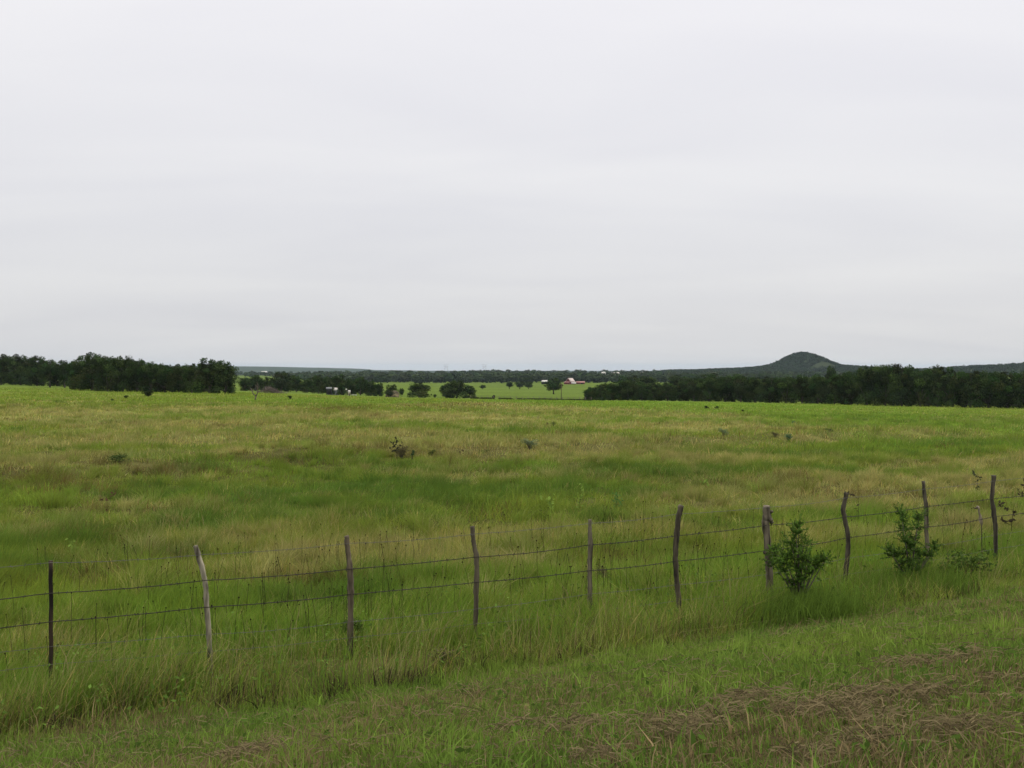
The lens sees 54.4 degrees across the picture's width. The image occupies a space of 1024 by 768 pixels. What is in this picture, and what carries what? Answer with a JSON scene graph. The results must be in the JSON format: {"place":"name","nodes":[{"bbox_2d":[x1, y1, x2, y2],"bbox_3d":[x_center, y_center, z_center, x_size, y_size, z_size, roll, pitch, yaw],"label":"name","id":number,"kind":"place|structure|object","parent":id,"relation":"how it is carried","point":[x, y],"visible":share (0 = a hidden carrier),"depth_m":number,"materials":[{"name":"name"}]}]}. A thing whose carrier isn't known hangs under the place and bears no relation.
{"place":"outdoors","nodes":[
{"label":"outdoors","id":0,"kind":"place"},
{"bbox_2d":[179,366,457,372],"bbox_3d":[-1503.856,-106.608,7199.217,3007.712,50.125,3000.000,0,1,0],"label":"ridge","id":1,"kind":"structure","parent":0,"point":[243,369],"depth_m":6509.48,"materials":[{"name":"green plant"}]},
{"bbox_2d":[0,573,1023,767],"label":"verge grass","id":2,"kind":"structure","parent":0,"point":[653,654],"depth_m":6.89,"materials":[{"name":"green plant"}]},
{"bbox_2d":[0,371,1023,767],"bbox_3d":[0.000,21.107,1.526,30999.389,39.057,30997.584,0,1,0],"label":"ground","id":3,"kind":"structure","parent":0,"point":[534,391],"depth_m":34.88,"materials":[{"name":"green plant"}]},
{"bbox_2d":[0,354,14,384],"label":"oak tree","id":4,"kind":"object","parent":3,"relation":"on","point":[4,377],"visible":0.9,"depth_m":298.90,"materials":[{"name":"green plant"}]},
{"bbox_2d":[7,353,31,384],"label":"oak tree","id":5,"kind":"object","parent":3,"relation":"on","point":[17,371],"visible":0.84,"depth_m":298.69,"materials":[{"name":"green plant"}]},
{"bbox_2d":[23,355,45,385],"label":"oak tree","id":6,"kind":"object","parent":3,"relation":"on","point":[34,367],"visible":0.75,"depth_m":289.12,"materials":[{"name":"green plant"}]},
{"bbox_2d":[36,359,58,386],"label":"oak tree","id":7,"kind":"object","parent":3,"relation":"on","point":[48,370],"visible":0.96,"depth_m":269.22,"materials":[{"name":"green plant"}]},
{"bbox_2d":[53,360,74,387],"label":"oak tree","id":8,"kind":"object","parent":3,"relation":"on","point":[62,374],"visible":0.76,"depth_m":268.86,"materials":[{"name":"green plant"}]},
{"bbox_2d":[65,359,88,389],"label":"oak tree","id":9,"kind":"object","parent":3,"relation":"on","point":[73,368],"visible":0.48,"depth_m":233.93,"materials":[{"name":"green plant"}]},
{"bbox_2d":[69,352,105,390],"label":"oak tree","id":10,"kind":"object","parent":3,"relation":"on","point":[89,371],"visible":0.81,"depth_m":223.61,"materials":[{"name":"green plant"}]},
{"bbox_2d":[93,356,120,391],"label":"oak tree","id":11,"kind":"object","parent":3,"relation":"on","point":[102,369],"visible":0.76,"depth_m":220.72,"materials":[{"name":"green plant"}]},
{"bbox_2d":[104,453,130,461],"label":"bush","id":12,"kind":"object","parent":3,"relation":"on","point":[119,456],"visible":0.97,"depth_m":34.14,"materials":[{"name":"green plant"}]},
{"bbox_2d":[107,355,135,391],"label":"oak tree","id":13,"kind":"object","parent":3,"relation":"on","point":[118,378],"visible":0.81,"depth_m":218.92,"materials":[{"name":"green plant"}]},
{"bbox_2d":[122,358,149,391],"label":"oak tree","id":14,"kind":"object","parent":3,"relation":"on","point":[133,373],"visible":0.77,"depth_m":216.86,"materials":[{"name":"green plant"}]},
{"bbox_2d":[137,361,162,391],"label":"oak tree","id":15,"kind":"object","parent":3,"relation":"on","point":[148,376],"visible":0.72,"depth_m":215.08,"materials":[{"name":"green plant"}]},
{"bbox_2d":[152,363,177,392],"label":"oak tree","id":16,"kind":"object","parent":3,"relation":"on","point":[163,374],"visible":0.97,"depth_m":212.93,"materials":[{"name":"green plant"}]},
{"bbox_2d":[164,364,189,392],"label":"oak tree","id":17,"kind":"object","parent":3,"relation":"on","point":[178,371],"visible":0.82,"depth_m":213.03,"materials":[{"name":"green plant"}]},
{"bbox_2d":[181,363,203,392],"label":"oak tree","id":18,"kind":"object","parent":3,"relation":"on","point":[189,374],"visible":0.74,"depth_m":211.17,"materials":[{"name":"green plant"}]},
{"bbox_2d":[191,357,227,393],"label":"oak tree","id":19,"kind":"object","parent":3,"relation":"on","point":[211,379],"visible":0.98,"depth_m":204.10,"materials":[{"name":"green plant"}]},
{"bbox_2d":[213,360,240,393],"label":"oak tree","id":20,"kind":"object","parent":3,"relation":"on","point":[230,370],"visible":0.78,"depth_m":207.46,"materials":[{"name":"green plant"}]},
{"bbox_2d":[238,377,251,390],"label":"oak tree","id":21,"kind":"object","parent":3,"relation":"on","point":[243,383],"visible":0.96,"depth_m":329.51,"materials":[{"name":"green plant"}]},
{"bbox_2d":[249,375,262,390],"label":"oak tree","id":22,"kind":"object","parent":3,"relation":"on","point":[256,379],"visible":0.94,"depth_m":344.60,"materials":[{"name":"green plant"}]},
{"bbox_2d":[262,377,272,389],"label":"oak tree","id":23,"kind":"object","parent":3,"relation":"on","point":[267,382],"visible":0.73,"depth_m":349.40,"materials":[{"name":"green plant"}]},
{"bbox_2d":[255,385,287,393],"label":"brush pile","id":24,"kind":"object","parent":3,"relation":"on","point":[270,389],"visible":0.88,"depth_m":258.53,"materials":[{"name":"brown wood"}]},
{"bbox_2d":[272,371,291,391],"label":"oak tree","id":25,"kind":"object","parent":3,"relation":"on","point":[281,381],"visible":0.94,"depth_m":370.32,"materials":[{"name":"green plant"}]},
{"bbox_2d":[288,375,302,391],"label":"oak tree","id":26,"kind":"object","parent":3,"relation":"on","point":[297,380],"visible":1,"depth_m":361.06,"materials":[{"name":"green plant"}]},
{"bbox_2d":[301,379,313,392],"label":"oak tree","id":27,"kind":"object","parent":3,"relation":"on","point":[308,383],"visible":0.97,"depth_m":344.33,"materials":[{"name":"green plant"}]},
{"bbox_2d":[312,375,324,393],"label":"oak tree","id":28,"kind":"object","parent":3,"relation":"on","point":[317,383],"visible":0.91,"depth_m":324.15,"materials":[{"name":"green plant"}]},
{"bbox_2d":[330,374,344,393],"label":"oak tree","id":29,"kind":"object","parent":3,"relation":"on","point":[339,377],"visible":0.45,"depth_m":329.29,"materials":[{"name":"green plant"}]},
{"bbox_2d":[336,382,345,394],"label":"oak tree","id":30,"kind":"object","parent":3,"relation":"on","point":[341,386],"visible":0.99,"depth_m":285.46,"materials":[{"name":"green plant"}]},
{"bbox_2d":[340,617,363,635],"bbox_3d":[-1.967,3.060,12.337,0.305,0.389,0.338,0,1,1],"label":"bush","id":31,"kind":"object","parent":3,"relation":"on","point":[359,626],"visible":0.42,"depth_m":12.26,"materials":[{"name":"green plant"}]},
{"bbox_2d":[346,378,357,394],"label":"oak tree","id":32,"kind":"object","parent":3,"relation":"on","point":[350,382],"visible":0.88,"depth_m":321.46,"materials":[{"name":"green plant"}]},
{"bbox_2d":[352,377,367,394],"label":"oak tree","id":33,"kind":"object","parent":3,"relation":"on","point":[360,384],"visible":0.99,"depth_m":317.29,"materials":[{"name":"green plant"}]},
{"bbox_2d":[365,380,375,395],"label":"oak tree","id":34,"kind":"object","parent":3,"relation":"on","point":[370,386],"visible":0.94,"depth_m":311.43,"materials":[{"name":"green plant"}]},
{"bbox_2d":[374,382,383,395],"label":"oak tree","id":35,"kind":"object","parent":3,"relation":"on","point":[379,391],"visible":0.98,"depth_m":307.68,"materials":[{"name":"green plant"}]},
{"bbox_2d":[393,443,409,457],"bbox_3d":[-4.348,2.679,39.318,0.615,0.691,0.624,1,1,43],"label":"bush","id":36,"kind":"object","parent":3,"relation":"on","point":[401,452],"visible":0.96,"depth_m":39.22,"materials":[{"name":"brown plant"}]},
{"bbox_2d":[407,383,431,397],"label":"oak tree","id":37,"kind":"object","parent":3,"relation":"on","point":[416,388],"visible":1,"depth_m":299.09,"materials":[{"name":"green plant"}]},
{"bbox_2d":[425,373,437,382],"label":"distant tree","id":38,"kind":"object","parent":3,"relation":"on","point":[431,377],"visible":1,"depth_m":1069.69,"materials":[{"name":"green plant"}]},
{"bbox_2d":[427,646,459,667],"bbox_3d":[-0.783,3.132,11.344,0.369,0.305,0.364,-1,1,-36],"label":"bush","id":39,"kind":"object","parent":3,"relation":"on","point":[445,655],"visible":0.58,"depth_m":11.28,"materials":[{"name":"green plant"}]},
{"bbox_2d":[441,373,457,382],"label":"distant tree","id":40,"kind":"object","parent":3,"relation":"on","point":[449,377],"visible":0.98,"depth_m":1068.91,"materials":[{"name":"green plant"}]},
{"bbox_2d":[442,380,467,397],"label":"oak tree","id":41,"kind":"object","parent":3,"relation":"on","point":[455,389],"visible":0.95,"depth_m":304.13,"materials":[{"name":"green plant"}]},
{"bbox_2d":[463,385,476,397],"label":"oak tree","id":42,"kind":"object","parent":3,"relation":"on","point":[471,391],"visible":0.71,"depth_m":317.25,"materials":[{"name":"green plant"}]},
{"bbox_2d":[0,577,984,738],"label":"withered growth","id":43,"kind":"object","parent":3,"relation":"on","point":[268,698],"visible":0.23,"depth_m":10.22,"materials":[{"name":"brown plant"}]},
{"bbox_2d":[492,374,507,382],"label":"distant tree","id":44,"kind":"object","parent":3,"relation":"on","point":[500,378],"visible":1,"depth_m":1064.63,"materials":[{"name":"green plant"}]},
{"bbox_2d":[0,501,1021,675],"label":"seed heads","id":45,"kind":"object","parent":3,"relation":"on","point":[337,551],"visible":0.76,"depth_m":14.68,"materials":[{"name":"green plant"}]},
{"bbox_2d":[506,373,516,381],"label":"distant tree","id":46,"kind":"object","parent":3,"relation":"on","point":[511,377],"visible":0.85,"depth_m":1110.87,"materials":[{"name":"green plant"}]},
{"bbox_2d":[0,511,1023,744],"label":"fence line grass","id":47,"kind":"structure","parent":3,"relation":"on","point":[40,633],"depth_m":13.15,"materials":[{"name":"green plant"}]},
{"bbox_2d":[0,434,1023,639],"bbox_3d":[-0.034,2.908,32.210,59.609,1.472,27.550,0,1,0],"label":"pasture grass","id":48,"kind":"structure","parent":3,"relation":"on","point":[241,489],"depth_m":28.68,"materials":[{"name":"green plant"}]},
{"bbox_2d":[0,586,1023,767],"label":"grass clippings","id":49,"kind":"object","parent":3,"relation":"on","point":[738,697],"depth_m":5.77,"materials":[{"name":"plant"}]},
{"bbox_2d":[0,399,1023,459],"bbox_3d":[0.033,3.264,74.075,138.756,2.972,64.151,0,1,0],"label":"pasture grass","id":50,"kind":"structure","parent":3,"relation":"on","point":[644,425],"depth_m":61.52,"materials":[{"name":"green plant"}]},
{"bbox_2d":[0,387,1023,422],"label":"pasture grass","id":51,"kind":"structure","parent":3,"relation":"on","point":[176,397],"depth_m":143.98,"materials":[{"name":"green plant"}]},
{"bbox_2d":[0,475,1023,685],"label":"barbed wire fence","id":52,"kind":"object","parent":3,"relation":"on","point":[767,519],"visible":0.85,"depth_m":12.33,"materials":[{"name":"brown wood"}]},
{"bbox_2d":[0,537,1023,767],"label":"broadleaf weeds","id":53,"kind":"object","parent":3,"relation":"on","point":[710,750],"visible":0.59,"depth_m":8.55,"materials":[{"name":"green plant"}]},
{"bbox_2d":[3,533,1023,692],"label":"straw tufts","id":54,"kind":"object","parent":3,"relation":"on","point":[291,644],"visible":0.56,"depth_m":11.20,"materials":[{"name":"beige plant"}]},
{"bbox_2d":[518,374,534,382],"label":"distant tree","id":55,"kind":"object","parent":3,"relation":"on","point":[525,377],"visible":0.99,"depth_m":1076.78,"materials":[{"name":"green plant"}]},
{"bbox_2d":[521,437,539,448],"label":"bush","id":56,"kind":"object","parent":3,"relation":"on","point":[528,443],"visible":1,"depth_m":43.76,"materials":[{"name":"green plant"}]},
{"bbox_2d":[470,397,591,400],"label":"fence row weeds","id":57,"kind":"object","parent":3,"relation":"on","point":[525,398],"visible":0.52,"depth_m":266.78,"materials":[{"name":"green plant"}]},
{"bbox_2d":[235,369,850,380],"bbox_3d":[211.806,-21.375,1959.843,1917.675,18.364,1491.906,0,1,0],"label":"distant wood","id":58,"kind":"object","parent":3,"relation":"on","point":[303,375],"visible":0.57,"depth_m":1654.62,"materials":[{"name":"green plant"}]},
{"bbox_2d":[544,378,563,393],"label":"oak tree","id":59,"kind":"object","parent":3,"relation":"on","point":[552,385],"visible":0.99,"depth_m":468.59,"materials":[{"name":"green plant"}]},
{"bbox_2d":[583,374,596,382],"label":"distant tree","id":60,"kind":"object","parent":3,"relation":"on","point":[588,378],"visible":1,"depth_m":1092.80,"materials":[{"name":"green plant"}]},
{"bbox_2d":[584,387,598,400],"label":"oak tree","id":61,"kind":"object","parent":3,"relation":"on","point":[590,392],"visible":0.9,"depth_m":274.53,"materials":[{"name":"green plant"}]},
{"bbox_2d":[593,374,606,382],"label":"distant tree","id":62,"kind":"object","parent":3,"relation":"on","point":[599,378],"visible":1,"depth_m":1091.01,"materials":[{"name":"green plant"}]},
{"bbox_2d":[595,384,610,400],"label":"oak tree","id":63,"kind":"object","parent":3,"relation":"on","point":[601,395],"visible":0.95,"depth_m":279.39,"materials":[{"name":"green plant"}]},
{"bbox_2d":[606,383,621,400],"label":"oak tree","id":64,"kind":"object","parent":3,"relation":"on","point":[614,388],"visible":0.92,"depth_m":283.09,"materials":[{"name":"green plant"}]},
{"bbox_2d":[617,379,637,400],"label":"oak tree","id":65,"kind":"object","parent":3,"relation":"on","point":[626,385],"visible":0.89,"depth_m":287.14,"materials":[{"name":"green plant"}]},
{"bbox_2d":[633,382,650,400],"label":"oak tree","id":66,"kind":"object","parent":3,"relation":"on","point":[641,390],"visible":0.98,"depth_m":285.05,"materials":[{"name":"green plant"}]},
{"bbox_2d":[635,376,661,384],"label":"oak tree","id":67,"kind":"object","parent":3,"relation":"on","point":[644,380],"visible":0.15,"depth_m":378.58,"materials":[{"name":"green plant"}]},
{"bbox_2d":[646,383,662,400],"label":"oak tree","id":68,"kind":"object","parent":3,"relation":"on","point":[653,391],"visible":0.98,"depth_m":283.28,"materials":[{"name":"green plant"}]},
{"bbox_2d":[655,383,675,400],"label":"oak tree","id":69,"kind":"object","parent":3,"relation":"on","point":[666,387],"visible":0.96,"depth_m":281.06,"materials":[{"name":"green plant"}]},
{"bbox_2d":[661,374,693,385],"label":"oak tree","id":70,"kind":"object","parent":3,"relation":"on","point":[678,379],"visible":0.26,"depth_m":398.89,"materials":[{"name":"green plant"}]},
{"bbox_2d":[668,381,689,400],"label":"oak tree","id":71,"kind":"object","parent":3,"relation":"on","point":[679,392],"visible":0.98,"depth_m":279.15,"materials":[{"name":"green plant"}]},
{"bbox_2d":[684,378,704,400],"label":"oak tree","id":72,"kind":"object","parent":3,"relation":"on","point":[693,392],"visible":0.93,"depth_m":276.76,"materials":[{"name":"green plant"}]},
{"bbox_2d":[696,377,716,401],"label":"oak tree","id":73,"kind":"object","parent":3,"relation":"on","point":[707,383],"visible":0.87,"depth_m":273.02,"materials":[{"name":"green plant"}]},
{"bbox_2d":[711,375,735,401],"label":"oak tree","id":74,"kind":"object","parent":3,"relation":"on","point":[723,389],"visible":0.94,"depth_m":269.08,"materials":[{"name":"green plant"}]},
{"bbox_2d":[730,375,748,401],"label":"oak tree","id":75,"kind":"object","parent":3,"relation":"on","point":[737,393],"visible":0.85,"depth_m":265.13,"materials":[{"name":"green plant"}]},
{"bbox_2d":[742,377,762,402],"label":"oak tree","id":76,"kind":"object","parent":3,"relation":"on","point":[751,389],"visible":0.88,"depth_m":261.21,"materials":[{"name":"green plant"}]},
{"bbox_2d":[754,376,779,402],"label":"oak tree","id":77,"kind":"object","parent":3,"relation":"on","point":[769,394],"visible":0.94,"depth_m":257.27,"materials":[{"name":"green plant"}]},
{"bbox_2d":[772,376,798,402],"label":"oak tree","id":78,"kind":"object","parent":3,"relation":"on","point":[785,384],"visible":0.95,"depth_m":255.03,"materials":[{"name":"green plant"}]},
{"bbox_2d":[759,514,839,600],"bbox_3d":[3.893,2.498,13.540,1.025,1.524,0.617,0,1,0],"label":"juniper shrub","id":79,"kind":"object","parent":3,"relation":"on","point":[776,551],"visible":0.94,"depth_m":13.44,"materials":[{"name":"green plant"}]},
{"bbox_2d":[790,374,812,403],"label":"oak tree","id":80,"kind":"object","parent":3,"relation":"on","point":[801,384],"visible":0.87,"depth_m":253.29,"materials":[{"name":"green plant"}]},
{"bbox_2d":[803,373,827,403],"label":"oak tree","id":81,"kind":"object","parent":3,"relation":"on","point":[814,387],"visible":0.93,"depth_m":249.14,"materials":[{"name":"green plant"}]},
{"bbox_2d":[821,373,844,403],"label":"oak tree","id":82,"kind":"object","parent":3,"relation":"on","point":[831,390],"visible":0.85,"depth_m":245.13,"materials":[{"name":"green plant"}]},
{"bbox_2d":[686,561,1002,629],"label":"fence line grass","id":83,"kind":"structure","parent":3,"relation":"on","point":[816,603],"depth_m":13.09,"materials":[{"name":"green plant"}]},
{"bbox_2d":[835,370,862,404],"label":"oak tree","id":84,"kind":"object","parent":3,"relation":"on","point":[846,384],"visible":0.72,"depth_m":239.13,"materials":[{"name":"green plant"}]},
{"bbox_2d":[850,365,878,404],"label":"oak tree","id":85,"kind":"object","parent":3,"relation":"on","point":[865,390],"visible":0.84,"depth_m":235.30,"materials":[{"name":"green plant"}]},
{"bbox_2d":[869,364,903,405],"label":"oak tree","id":86,"kind":"object","parent":3,"relation":"on","point":[883,379],"visible":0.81,"depth_m":230.86,"materials":[{"name":"green plant"}]},
{"bbox_2d":[886,363,916,406],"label":"oak tree","id":87,"kind":"object","parent":3,"relation":"on","point":[900,389],"visible":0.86,"depth_m":227.96,"materials":[{"name":"green plant"}]},
{"bbox_2d":[877,502,943,578],"bbox_3d":[6.045,2.516,15.022,1.038,1.469,0.738,0,1,0],"label":"juniper shrub","id":88,"kind":"object","parent":3,"relation":"on","point":[909,540],"visible":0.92,"depth_m":14.98,"materials":[{"name":"green plant"}]},
{"bbox_2d":[906,370,934,406],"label":"oak tree","id":89,"kind":"object","parent":3,"relation":"on","point":[920,382],"visible":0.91,"depth_m":225.04,"materials":[{"name":"green plant"}]},
{"bbox_2d":[923,366,954,406],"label":"oak tree","id":90,"kind":"object","parent":3,"relation":"on","point":[933,386],"visible":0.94,"depth_m":223.03,"materials":[{"name":"green plant"}]},
{"bbox_2d":[937,370,967,406],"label":"oak tree","id":91,"kind":"object","parent":3,"relation":"on","point":[951,381],"visible":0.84,"depth_m":220.97,"materials":[{"name":"green plant"}]},
{"bbox_2d":[933,548,997,578],"bbox_3d":[6.904,2.828,15.185,0.970,0.721,0.808,1,1,40],"label":"bush","id":92,"kind":"object","parent":3,"relation":"on","point":[960,553],"visible":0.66,"depth_m":15.08,"materials":[{"name":"green plant"}]},
{"bbox_2d":[954,371,985,407],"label":"oak tree","id":93,"kind":"object","parent":3,"relation":"on","point":[968,389],"visible":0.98,"depth_m":218.95,"materials":[{"name":"green plant"}]},
{"bbox_2d":[974,506,982,552],"bbox_3d":[7.810,2.632,16.700,0.167,1.192,0.063,0,1,0],"label":"broken branch","id":94,"kind":"object","parent":3,"relation":"on","point":[980,516],"visible":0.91,"depth_m":16.68,"materials":[{"name":"grey wood"}]},
{"bbox_2d":[973,370,1008,407],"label":"oak tree","id":95,"kind":"object","parent":3,"relation":"on","point":[989,391],"visible":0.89,"depth_m":218.40,"materials":[{"name":"green plant"}]},
{"bbox_2d":[988,371,1023,407],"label":"oak tree","id":96,"kind":"object","parent":3,"relation":"on","point":[1010,390],"visible":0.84,"depth_m":218.63,"materials":[{"name":"green plant"}]},
{"bbox_2d":[997,500,1016,530],"bbox_3d":[9.863,2.716,19.826,0.361,0.817,0.271,0,1,27],"label":"tall weed","id":97,"kind":"object","parent":3,"relation":"on","point":[1009,520],"visible":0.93,"depth_m":19.83,"materials":[{"name":"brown plant"}]},
{"bbox_2d":[1013,371,1023,408],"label":"oak tree","id":98,"kind":"object","parent":3,"relation":"on","point":[1021,385],"visible":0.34,"depth_m":221.76,"materials":[{"name":"green plant"}]},
{"bbox_2d":[0,0,1023,370],"label":"sky","id":99,"kind":"structure","parent":0,"point":[420,185],"materials":[{"name":"white"}]},
{"bbox_2d":[663,355,838,373],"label":"butte","id":100,"kind":"object","parent":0,"point":[821,363],"visible":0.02,"depth_m":2037.28,"materials":[{"name":"green plant"}]},
{"bbox_2d":[662,351,916,373],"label":"hill wood","id":101,"kind":"object","parent":100,"relation":"on","point":[780,365],"visible":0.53,"depth_m":2081.65,"materials":[{"name":"green plant"}]},
{"bbox_2d":[917,367,1023,374],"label":"wooded ridge","id":102,"kind":"structure","parent":0,"point":[1001,370],"depth_m":1790.48,"materials":[{"name":"green plant"}]},
{"bbox_2d":[847,362,1023,375],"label":"hill wood","id":103,"kind":"object","parent":102,"relation":"on","point":[991,368],"visible":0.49,"depth_m":1823.82,"materials":[{"name":"green plant"}]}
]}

